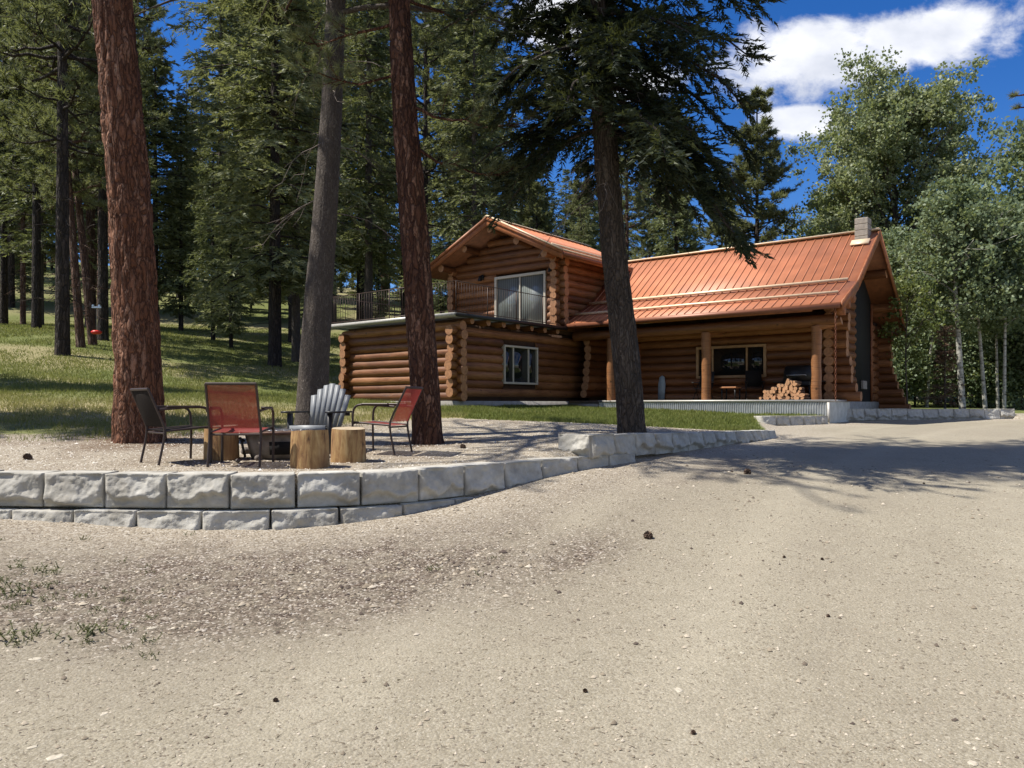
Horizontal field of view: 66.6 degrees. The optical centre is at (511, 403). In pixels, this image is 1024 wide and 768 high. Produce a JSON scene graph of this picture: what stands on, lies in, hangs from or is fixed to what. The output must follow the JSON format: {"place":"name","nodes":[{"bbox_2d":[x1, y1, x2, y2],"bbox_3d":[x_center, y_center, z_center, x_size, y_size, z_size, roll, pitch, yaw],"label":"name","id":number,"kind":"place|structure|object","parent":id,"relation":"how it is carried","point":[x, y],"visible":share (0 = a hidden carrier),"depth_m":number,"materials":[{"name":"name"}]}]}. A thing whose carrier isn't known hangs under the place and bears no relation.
{"place":"outdoors","nodes":[
{"label":"outdoors","id":0,"kind":"place"},
{"bbox_2d":[0,413,1020,522],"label":"gravel patio","id":1,"kind":"structure","parent":0,"point":[469,435],"depth_m":10.73,"materials":[{"name":"gravel"}]},
{"bbox_2d":[91,0,166,443],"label":"ponderosa pine","id":2,"kind":"object","parent":1,"relation":"on","point":[136,335],"visible":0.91,"depth_m":11.45,"materials":[{"name":"red plant"}]},
{"bbox_2d":[130,388,212,465],"bbox_3d":[-4.004,0.256,9.160,0.738,0.879,0.656,0,0,-44],"label":"patio chair","id":3,"kind":"object","parent":1,"relation":"on","point":[149,409],"visible":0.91,"depth_m":8.98,"materials":[{"name":"metal"}]},
{"bbox_2d":[203,428,239,460],"bbox_3d":[-3.581,0.481,9.652,0.459,0.443,0.413,0,0,35],"label":"stump","id":4,"kind":"object","parent":1,"relation":"on","point":[231,448],"visible":0.53,"depth_m":9.47,"materials":[{"name":"wood"}]},
{"bbox_2d":[204,382,274,466],"bbox_3d":[-3.140,0.234,8.993,0.656,0.949,0.738,0,0,-4],"label":"patio chair","id":5,"kind":"object","parent":1,"relation":"on","point":[233,409],"visible":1,"depth_m":8.73,"materials":[{"name":"fabric"}]},
{"bbox_2d":[239,429,308,458],"bbox_3d":[-2.970,0.502,9.900,0.920,0.358,0.920,0,0,0],"label":"fire pit","id":6,"kind":"object","parent":1,"relation":"on","point":[282,442],"visible":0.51,"depth_m":9.55,"materials":[{"name":"black metal"}]},
{"bbox_2d":[290,430,329,468],"bbox_3d":[-2.285,0.510,8.841,0.430,0.443,0.425,0,0,-34],"label":"stump","id":7,"kind":"object","parent":1,"relation":"on","point":[309,449],"visible":0.92,"depth_m":8.68,"materials":[{"name":"wood"}]},
{"bbox_2d":[281,383,351,452],"bbox_3d":[-2.652,0.179,10.793,0.744,0.950,0.868,0,0,10],"label":"adirondack chair","id":8,"kind":"object","parent":1,"relation":"on","point":[326,405],"visible":0.64,"depth_m":11.04,"materials":[{"name":"grey plastic"}]},
{"bbox_2d":[133,0,530,424],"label":"grey fir","id":9,"kind":"object","parent":1,"relation":"on","point":[313,372],"visible":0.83,"depth_m":12.84,"materials":[{"name":"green plant"}]},
{"bbox_2d":[330,427,365,462],"bbox_3d":[-1.992,0.500,9.496,0.429,0.433,0.473,0,0,-25],"label":"stump","id":10,"kind":"object","parent":1,"relation":"on","point":[348,444],"visible":0.93,"depth_m":9.31,"materials":[{"name":"wood"}]},
{"bbox_2d":[351,386,423,454],"bbox_3d":[-1.658,0.218,10.477,0.788,0.899,0.656,0,0,16],"label":"patio chair","id":11,"kind":"object","parent":1,"relation":"on","point":[406,404],"visible":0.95,"depth_m":10.31,"materials":[{"name":"fabric"}]},
{"bbox_2d":[273,0,540,444],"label":"ponderosa pine","id":12,"kind":"object","parent":1,"relation":"on","point":[421,341],"visible":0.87,"depth_m":11.94,"materials":[{"name":"red plant"}]},
{"bbox_2d":[423,0,786,432],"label":"douglas fir","id":13,"kind":"object","parent":1,"relation":"on","point":[658,131],"visible":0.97,"depth_m":11.78,"materials":[{"name":"green plant"}]},
{"bbox_2d":[558,430,776,458],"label":"retaining wall","id":14,"kind":"structure","parent":1,"relation":"on","point":[594,445],"depth_m":11.51,"materials":[{"name":"stone"}]},
{"bbox_2d":[0,413,1023,767],"bbox_3d":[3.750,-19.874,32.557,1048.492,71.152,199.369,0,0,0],"label":"driveway","id":15,"kind":"structure","parent":0,"point":[970,451],"depth_m":5.07,"materials":[{"name":"gravel"}]},
{"bbox_2d":[0,620,38,641],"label":"weed","id":16,"kind":"object","parent":15,"relation":"on","point":[8,633],"visible":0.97,"depth_m":4.85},
{"bbox_2d":[0,453,635,529],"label":"retaining wall","id":17,"kind":"structure","parent":15,"relation":"on","point":[132,495],"depth_m":7.83,"materials":[{"name":"stone"}]},
{"bbox_2d":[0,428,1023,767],"bbox_3d":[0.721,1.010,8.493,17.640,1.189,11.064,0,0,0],"label":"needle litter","id":18,"kind":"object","parent":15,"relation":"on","point":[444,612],"visible":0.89,"depth_m":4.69,"materials":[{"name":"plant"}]},
{"bbox_2d":[754,416,827,425],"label":"retaining wall","id":19,"kind":"structure","parent":15,"relation":"on","point":[790,420],"depth_m":22.01,"materials":[{"name":"stone"}]},
{"bbox_2d":[846,408,1014,420],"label":"retaining wall","id":20,"kind":"structure","parent":15,"relation":"on","point":[892,414],"depth_m":26.03,"materials":[{"name":"stone"}]},
{"bbox_2d":[0,258,1023,442],"bbox_3d":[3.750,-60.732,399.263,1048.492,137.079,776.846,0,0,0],"label":"meadow","id":21,"kind":"structure","parent":0,"point":[49,308],"depth_m":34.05,"materials":[{"name":"plant"}]},
{"bbox_2d":[0,1,32,323],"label":"pine tree","id":22,"kind":"object","parent":21,"relation":"on","point":[4,299],"visible":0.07,"depth_m":50.84,"materials":[{"name":"green plant"}]},
{"bbox_2d":[0,5,32,295],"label":"pine tree","id":23,"kind":"object","parent":21,"relation":"on","point":[9,149],"visible":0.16,"depth_m":48.68,"materials":[{"name":"green plant"}]},
{"bbox_2d":[14,205,31,296],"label":"fir tree","id":24,"kind":"object","parent":21,"relation":"on","point":[29,270],"visible":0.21,"depth_m":69.77,"materials":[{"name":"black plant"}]},
{"bbox_2d":[0,10,52,323],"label":"pine tree","id":25,"kind":"object","parent":21,"relation":"on","point":[23,284],"visible":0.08,"depth_m":49.87,"materials":[{"name":"plant"}]},
{"bbox_2d":[0,2,70,307],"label":"pine tree","id":26,"kind":"object","parent":21,"relation":"on","point":[11,278],"visible":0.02,"depth_m":64.67,"materials":[{"name":"green plant"}]},
{"bbox_2d":[0,0,97,325],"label":"fir tree","id":27,"kind":"object","parent":21,"relation":"on","point":[22,208],"visible":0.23,"depth_m":45.48,"materials":[{"name":"green plant"}]},
{"bbox_2d":[0,0,98,327],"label":"pine tree","id":28,"kind":"object","parent":21,"relation":"on","point":[36,307],"visible":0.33,"depth_m":39.80,"materials":[{"name":"green plant"}]},
{"bbox_2d":[0,0,109,347],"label":"pine tree","id":29,"kind":"object","parent":21,"relation":"on","point":[76,292],"visible":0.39,"depth_m":32.87,"materials":[{"name":"plant"}]},
{"bbox_2d":[14,0,108,345],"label":"pine tree","id":30,"kind":"object","parent":21,"relation":"on","point":[85,271],"visible":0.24,"depth_m":34.06,"materials":[{"name":"plant"}]},
{"bbox_2d":[44,207,83,303],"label":"fir tree","id":31,"kind":"object","parent":21,"relation":"on","point":[52,285],"visible":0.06,"depth_m":65.38,"materials":[{"name":"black plant"}]},
{"bbox_2d":[22,9,152,325],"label":"pine tree","id":32,"kind":"object","parent":21,"relation":"on","point":[90,215],"visible":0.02,"depth_m":49.34,"materials":[{"name":"plant"}]},
{"bbox_2d":[0,0,177,355],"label":"pine tree","id":33,"kind":"object","parent":21,"relation":"on","point":[61,65],"visible":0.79,"depth_m":29.80,"materials":[{"name":"green plant"}]},
{"bbox_2d":[28,3,170,340],"bbox_3d":[-19.199,-14.828,36.702,6.385,24.373,7.226,0,0,-36],"label":"pine tree","id":34,"kind":"object","parent":21,"relation":"on","point":[103,310],"visible":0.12,"depth_m":36.32,"materials":[{"name":"green plant"}]},
{"bbox_2d":[71,17,151,299],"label":"pine tree","id":35,"kind":"object","parent":21,"relation":"on","point":[138,35],"visible":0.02,"depth_m":61.44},
{"bbox_2d":[93,37,201,319],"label":"fir tree","id":36,"kind":"object","parent":21,"relation":"on","point":[164,135],"visible":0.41,"depth_m":47.99,"materials":[{"name":"green plant"}]},
{"bbox_2d":[133,0,174,193],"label":"pine tree","id":37,"kind":"object","parent":21,"relation":"on","point":[151,3],"visible":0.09,"depth_m":89.44,"materials":[{"name":"plant"}]},
{"bbox_2d":[133,0,176,222],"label":"pine tree","id":38,"kind":"object","parent":21,"relation":"on","point":[137,10],"visible":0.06,"depth_m":66.81,"materials":[{"name":"plant"}]},
{"bbox_2d":[153,101,211,330],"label":"fir tree","id":39,"kind":"object","parent":21,"relation":"on","point":[184,250],"visible":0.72,"depth_m":48.79,"materials":[{"name":"green plant"}]},
{"bbox_2d":[157,79,214,313],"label":"fir tree","id":40,"kind":"object","parent":21,"relation":"on","point":[179,85],"visible":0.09,"depth_m":67.22,"materials":[{"name":"green plant"}]},
{"bbox_2d":[167,60,218,281],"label":"fir tree","id":41,"kind":"object","parent":21,"relation":"on","point":[204,84],"visible":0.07,"depth_m":96.82,"materials":[{"name":"green plant"}]},
{"bbox_2d":[174,130,247,340],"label":"fir tree","id":42,"kind":"object","parent":21,"relation":"on","point":[205,246],"visible":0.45,"depth_m":42.69,"materials":[{"name":"green plant"}]},
{"bbox_2d":[160,0,267,328],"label":"fir tree","id":43,"kind":"object","parent":21,"relation":"on","point":[217,36],"visible":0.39,"depth_m":51.56,"materials":[{"name":"green plant"}]},
{"bbox_2d":[196,155,260,347],"bbox_3d":[-14.343,-7.776,39.993,3.311,10.181,3.308,0,0,37],"label":"fir tree","id":44,"kind":"object","parent":21,"relation":"on","point":[231,309],"visible":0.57,"depth_m":39.80,"materials":[{"name":"green plant"}]},
{"bbox_2d":[185,6,287,319],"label":"fir tree","id":45,"kind":"object","parent":21,"relation":"on","point":[212,102],"visible":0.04,"depth_m":65.25,"materials":[{"name":"green plant"}]},
{"bbox_2d":[199,5,322,317],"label":"fir tree","id":46,"kind":"object","parent":21,"relation":"on","point":[283,243],"visible":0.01,"depth_m":68.25,"materials":[{"name":"green plant"}]},
{"bbox_2d":[175,0,369,366],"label":"fir tree","id":47,"kind":"object","parent":21,"relation":"on","point":[272,274],"visible":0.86,"depth_m":34.50,"materials":[{"name":"green plant"}]},
{"bbox_2d":[233,24,344,341],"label":"pine tree","id":48,"kind":"object","parent":21,"relation":"on","point":[290,313],"visible":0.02,"depth_m":47.76,"materials":[{"name":"green plant"}]},
{"bbox_2d":[229,0,365,361],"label":"fir tree","id":49,"kind":"object","parent":21,"relation":"on","point":[296,338],"visible":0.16,"depth_m":37.83,"materials":[{"name":"green plant"}]},
{"bbox_2d":[299,0,385,323],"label":"fir tree","id":50,"kind":"object","parent":21,"relation":"on","point":[342,174],"visible":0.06,"depth_m":65.95,"materials":[{"name":"green plant"}]},
{"bbox_2d":[307,1,400,321],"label":"fir tree","id":51,"kind":"object","parent":21,"relation":"on","point":[344,261],"visible":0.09,"depth_m":70.86,"materials":[{"name":"green plant"}]},
{"bbox_2d":[345,233,374,297],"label":"pine tree","id":52,"kind":"object","parent":21,"relation":"on","point":[352,284],"visible":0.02,"depth_m":79.15,"materials":[{"name":"green plant"}]},
{"bbox_2d":[358,202,398,319],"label":"fir tree","id":53,"kind":"object","parent":21,"relation":"on","point":[378,285],"visible":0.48,"depth_m":64.83,"materials":[{"name":"green plant"}]},
{"bbox_2d":[320,0,439,320],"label":"fir tree","id":54,"kind":"object","parent":21,"relation":"on","point":[367,106],"visible":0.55,"depth_m":51.20,"materials":[{"name":"green plant"}]},
{"bbox_2d":[340,2,422,311],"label":"pine tree","id":55,"kind":"object","parent":21,"relation":"on","point":[416,68],"visible":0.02,"depth_m":82.04,"materials":[{"name":"plant"}]},
{"bbox_2d":[390,228,400,301],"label":"pine tree","id":56,"kind":"object","parent":21,"relation":"on","point":[395,282],"visible":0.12,"depth_m":81.90,"materials":[{"name":"green plant"}]},
{"bbox_2d":[344,0,455,316],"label":"pine tree","id":57,"kind":"object","parent":21,"relation":"on","point":[388,105],"visible":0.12,"depth_m":66.43,"materials":[{"name":"green plant"}]},
{"bbox_2d":[368,0,472,282],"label":"pine tree","id":58,"kind":"object","parent":21,"relation":"on","point":[423,123],"visible":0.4,"depth_m":47.91,"materials":[{"name":"green plant"}]},
{"bbox_2d":[412,0,456,261],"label":"pine tree","id":59,"kind":"object","parent":21,"relation":"on","point":[416,73],"visible":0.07,"depth_m":92.71,"materials":[{"name":"plant"}]},
{"bbox_2d":[429,212,447,312],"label":"fir tree","id":60,"kind":"object","parent":21,"relation":"on","point":[443,307],"visible":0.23,"depth_m":78.88,"materials":[{"name":"green plant"}]},
{"bbox_2d":[389,0,543,298],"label":"fir tree","id":61,"kind":"object","parent":21,"relation":"on","point":[452,69],"visible":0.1,"depth_m":61.79,"materials":[{"name":"green plant"}]},
{"bbox_2d":[425,0,524,306],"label":"fir tree","id":62,"kind":"object","parent":21,"relation":"on","point":[465,103],"visible":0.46,"depth_m":46.72,"materials":[{"name":"green plant"}]},
{"bbox_2d":[448,56,516,223],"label":"pine tree","id":63,"kind":"object","parent":21,"relation":"on","point":[466,152],"visible":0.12,"depth_m":52.08,"materials":[{"name":"plant"}]},
{"bbox_2d":[516,172,558,282],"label":"pine tree","id":64,"kind":"object","parent":21,"relation":"on","point":[546,216],"visible":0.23,"depth_m":58.76,"materials":[{"name":"green plant"}]},
{"bbox_2d":[548,181,565,234],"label":"fir tree","id":65,"kind":"object","parent":21,"relation":"on","point":[552,202],"visible":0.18,"depth_m":101.36,"materials":[{"name":"green plant"}]},
{"bbox_2d":[552,169,576,234],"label":"fir tree","id":66,"kind":"object","parent":21,"relation":"on","point":[565,228],"visible":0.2,"depth_m":102.46,"materials":[{"name":"green plant"}]},
{"bbox_2d":[557,162,600,251],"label":"pine tree","id":67,"kind":"object","parent":21,"relation":"on","point":[575,186],"visible":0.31,"depth_m":89.19,"materials":[{"name":"green plant"}]},
{"bbox_2d":[569,199,599,247],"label":"fir tree","id":68,"kind":"object","parent":21,"relation":"on","point":[583,235],"visible":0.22,"depth_m":57.32,"materials":[{"name":"green plant"}]},
{"bbox_2d":[331,215,910,422],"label":"log house","id":69,"kind":"structure","parent":21,"relation":"on","point":[512,326],"depth_m":27.27,"materials":[{"name":"wood"}]},
{"bbox_2d":[501,345,537,384],"bbox_3d":[0.288,-1.340,27.038,0.140,1.320,1.900,0,0,39],"label":"window","id":70,"kind":"structure","parent":69,"relation":"in","point":[520,363],"depth_m":27.02,"materials":[{"name":"beige plastic"}]},
{"bbox_2d":[494,271,546,323],"bbox_3d":[0.318,-3.960,30.052,2.500,2.080,0.140,0,0,39],"label":"sliding door","id":71,"kind":"structure","parent":69,"relation":"in","point":[535,283],"depth_m":30.01,"materials":[{"name":"glass"}]},
{"bbox_2d":[692,372,714,399],"bbox_3d":[6.613,-0.618,26.903,0.600,1.008,0.660,0,0,39],"label":"porch chair","id":72,"kind":"object","parent":69,"relation":"on","point":[712,380],"visible":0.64,"depth_m":26.99,"materials":[{"name":"black metal"}]},
{"bbox_2d":[696,344,766,378],"bbox_3d":[7.555,-1.460,26.943,2.520,1.120,0.140,0,0,39],"label":"window","id":73,"kind":"structure","parent":69,"relation":"in","point":[730,361],"depth_m":26.84,"materials":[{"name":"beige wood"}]},
{"bbox_2d":[744,370,764,399],"bbox_3d":[8.027,-0.618,25.827,0.600,1.008,0.660,0,0,10],"label":"porch chair","id":74,"kind":"object","parent":69,"relation":"on","point":[753,379],"visible":0.88,"depth_m":26.03,"materials":[{"name":"black metal"}]},
{"bbox_2d":[773,365,825,399],"bbox_3d":[9.212,-0.682,25.029,1.560,1.120,0.634,0,0,39],"label":"barbecue grill","id":75,"kind":"object","parent":69,"relation":"on","point":[802,374],"visible":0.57,"depth_m":24.83,"materials":[{"name":"black metal"}]},
{"bbox_2d":[598,147,659,259],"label":"pine tree","id":76,"kind":"object","parent":21,"relation":"on","point":[642,184],"visible":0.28,"depth_m":54.96,"materials":[{"name":"plant"}]},
{"bbox_2d":[619,168,640,258],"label":"fir tree","id":77,"kind":"object","parent":21,"relation":"on","point":[634,241],"visible":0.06,"depth_m":116.82,"materials":[{"name":"green plant"}]},
{"bbox_2d":[625,161,666,259],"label":"pine tree","id":78,"kind":"object","parent":21,"relation":"on","point":[637,237],"visible":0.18,"depth_m":81.84,"materials":[{"name":"green plant"}]},
{"bbox_2d":[640,166,699,256],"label":"pine tree","id":79,"kind":"object","parent":21,"relation":"on","point":[651,244],"visible":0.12,"depth_m":55.67,"materials":[{"name":"green plant"}]},
{"bbox_2d":[639,104,705,323],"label":"fir tree","id":80,"kind":"object","parent":21,"relation":"on","point":[673,238],"visible":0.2,"depth_m":44.71,"materials":[{"name":"green plant"}]},
{"bbox_2d":[694,169,746,250],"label":"pine tree","id":81,"kind":"object","parent":21,"relation":"on","point":[707,232],"visible":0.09,"depth_m":49.60,"materials":[{"name":"green plant"}]},
{"bbox_2d":[716,84,807,248],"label":"pine tree","id":82,"kind":"object","parent":21,"relation":"on","point":[770,153],"visible":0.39,"depth_m":42.32,"materials":[{"name":"green plant"}]},
{"bbox_2d":[778,178,863,239],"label":"cottonwood tree","id":83,"kind":"object","parent":21,"relation":"on","point":[800,230],"visible":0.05,"depth_m":46.74,"materials":[{"name":"green plant"}]},
{"bbox_2d":[779,45,1013,398],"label":"cottonwood tree","id":84,"kind":"object","parent":21,"relation":"on","point":[881,144],"visible":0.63,"depth_m":41.07,"materials":[{"name":"green plant"}]},
{"bbox_2d":[880,224,925,330],"bbox_3d":[17.651,-3.984,36.039,3.925,8.682,4.011,0,0,0],"label":"aspen tree","id":85,"kind":"object","parent":21,"relation":"on","point":[890,234],"visible":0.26,"depth_m":35.67,"materials":[{"name":"green plant"}]},
{"bbox_2d":[892,318,974,406],"bbox_3d":[17.443,-1.632,33.976,4.971,4.268,4.931,0,0,27],"label":"shrub","id":86,"kind":"object","parent":21,"relation":"on","point":[925,333],"visible":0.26,"depth_m":33.12,"materials":[{"name":"green plant"}]},
{"bbox_2d":[899,335,992,405],"bbox_3d":[19.085,-1.421,34.895,4.323,3.711,4.288,0,0,-36],"label":"shrub","id":87,"kind":"object","parent":21,"relation":"on","point":[923,400],"visible":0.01,"depth_m":34.49,"materials":[{"name":"green plant"}]},
{"bbox_2d":[934,317,1019,406],"bbox_3d":[21.034,-1.708,35.045,5.187,4.453,5.146,0,0,18],"label":"shrub","id":88,"kind":"object","parent":21,"relation":"on","point":[969,337],"visible":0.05,"depth_m":34.58,"materials":[{"name":"green plant"}]},
{"bbox_2d":[948,336,1023,406],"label":"shrub","id":89,"kind":"object","parent":21,"relation":"on","point":[992,383],"visible":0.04,"depth_m":33.96,"materials":[{"name":"green plant"}]},
{"bbox_2d":[49,0,1023,293],"label":"sky","id":90,"kind":"structure","parent":0,"point":[929,33],"materials":[{"name":"blue"}]},
{"bbox_2d":[658,376,664,399],"bbox_3d":[5.474,-0.582,28.520,0.280,0.920,0.100,0,0,39],"label":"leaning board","id":91,"kind":"object","parent":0,"point":[661,389],"visible":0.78,"depth_m":28.51,"materials":[{"name":"paint"}]},
{"bbox_2d":[409,404,1023,430],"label":"lawn","id":92,"kind":"structure","parent":0,"point":[1017,411],"depth_m":28.67,"materials":[{"name":"plant"}]},
{"bbox_2d":[441,403,823,430],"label":"lawn grass","id":93,"kind":"structure","parent":92,"relation":"on","point":[690,419],"depth_m":19.53,"materials":[{"name":"plant"}]},
{"bbox_2d":[877,269,947,403],"bbox_3d":[14.347,-2.173,28.278,2.603,5.414,3.179,0,0,0],"label":"young aspen","id":94,"kind":"object","parent":92,"relation":"on","point":[909,290],"visible":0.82,"depth_m":28.11,"materials":[{"name":"green plant"}]},
{"bbox_2d":[892,327,943,396],"bbox_3d":[15.925,-1.380,33.086,4.288,3.711,4.323,0,0,0],"label":"shrub","id":95,"kind":"object","parent":92,"relation":"on","point":[901,370],"visible":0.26,"depth_m":32.34,"materials":[{"name":"green plant"}]},
{"bbox_2d":[885,214,963,406],"bbox_3d":[17.993,-3.864,32.892,3.925,8.682,4.010,0,0,8],"label":"aspen tree","id":96,"kind":"object","parent":92,"relation":"on","point":[918,258],"visible":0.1,"depth_m":32.92,"materials":[{"name":"green plant"}]},
{"bbox_2d":[921,324,972,408],"bbox_3d":[15.694,-1.183,28.365,1.773,3.464,1.447,0,0,-24],"label":"dead conifer","id":97,"kind":"object","parent":92,"relation":"on","point":[948,354],"visible":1,"depth_m":28.24,"materials":[{"name":"plant"}]},
{"bbox_2d":[890,170,1023,408],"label":"aspen tree","id":98,"kind":"object","parent":92,"relation":"on","point":[944,207],"visible":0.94,"depth_m":28.57,"materials":[{"name":"green plant"}]},
{"bbox_2d":[912,332,1022,407],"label":"shrub","id":99,"kind":"object","parent":92,"relation":"on","point":[968,354],"visible":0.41,"depth_m":32.38,"materials":[{"name":"green plant"}]},
{"bbox_2d":[912,178,1023,408],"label":"aspen tree","id":100,"kind":"object","parent":92,"relation":"on","point":[989,193],"visible":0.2,"depth_m":29.00,"materials":[{"name":"green plant"}]},
{"bbox_2d":[936,208,1023,408],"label":"aspen tree","id":101,"kind":"object","parent":92,"relation":"on","point":[1012,249],"visible":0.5,"depth_m":28.65,"materials":[{"name":"green plant"}]},
{"bbox_2d":[942,255,1023,408],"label":"aspen tree","id":102,"kind":"object","parent":92,"relation":"on","point":[991,333],"visible":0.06,"depth_m":30.98,"materials":[{"name":"green plant"}]},
{"bbox_2d":[954,322,1023,408],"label":"shrub","id":103,"kind":"object","parent":92,"relation":"on","point":[1012,375],"visible":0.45,"depth_m":31.84,"materials":[{"name":"green plant"}]},
{"bbox_2d":[964,318,1023,408],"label":"shrub","id":104,"kind":"object","parent":92,"relation":"on","point":[1019,357],"visible":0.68,"depth_m":31.21,"materials":[{"name":"green plant"}]},
{"bbox_2d":[976,116,1023,272],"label":"aspen tree","id":105,"kind":"object","parent":92,"relation":"on","point":[1013,157],"visible":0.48,"depth_m":32.80,"materials":[{"name":"green plant"}]},
{"bbox_2d":[1006,89,1023,110],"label":"ponderosa pine","id":106,"kind":"object","parent":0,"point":[1013,95],"visible":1,"depth_m":10.00,"materials":[{"name":"green plant"}]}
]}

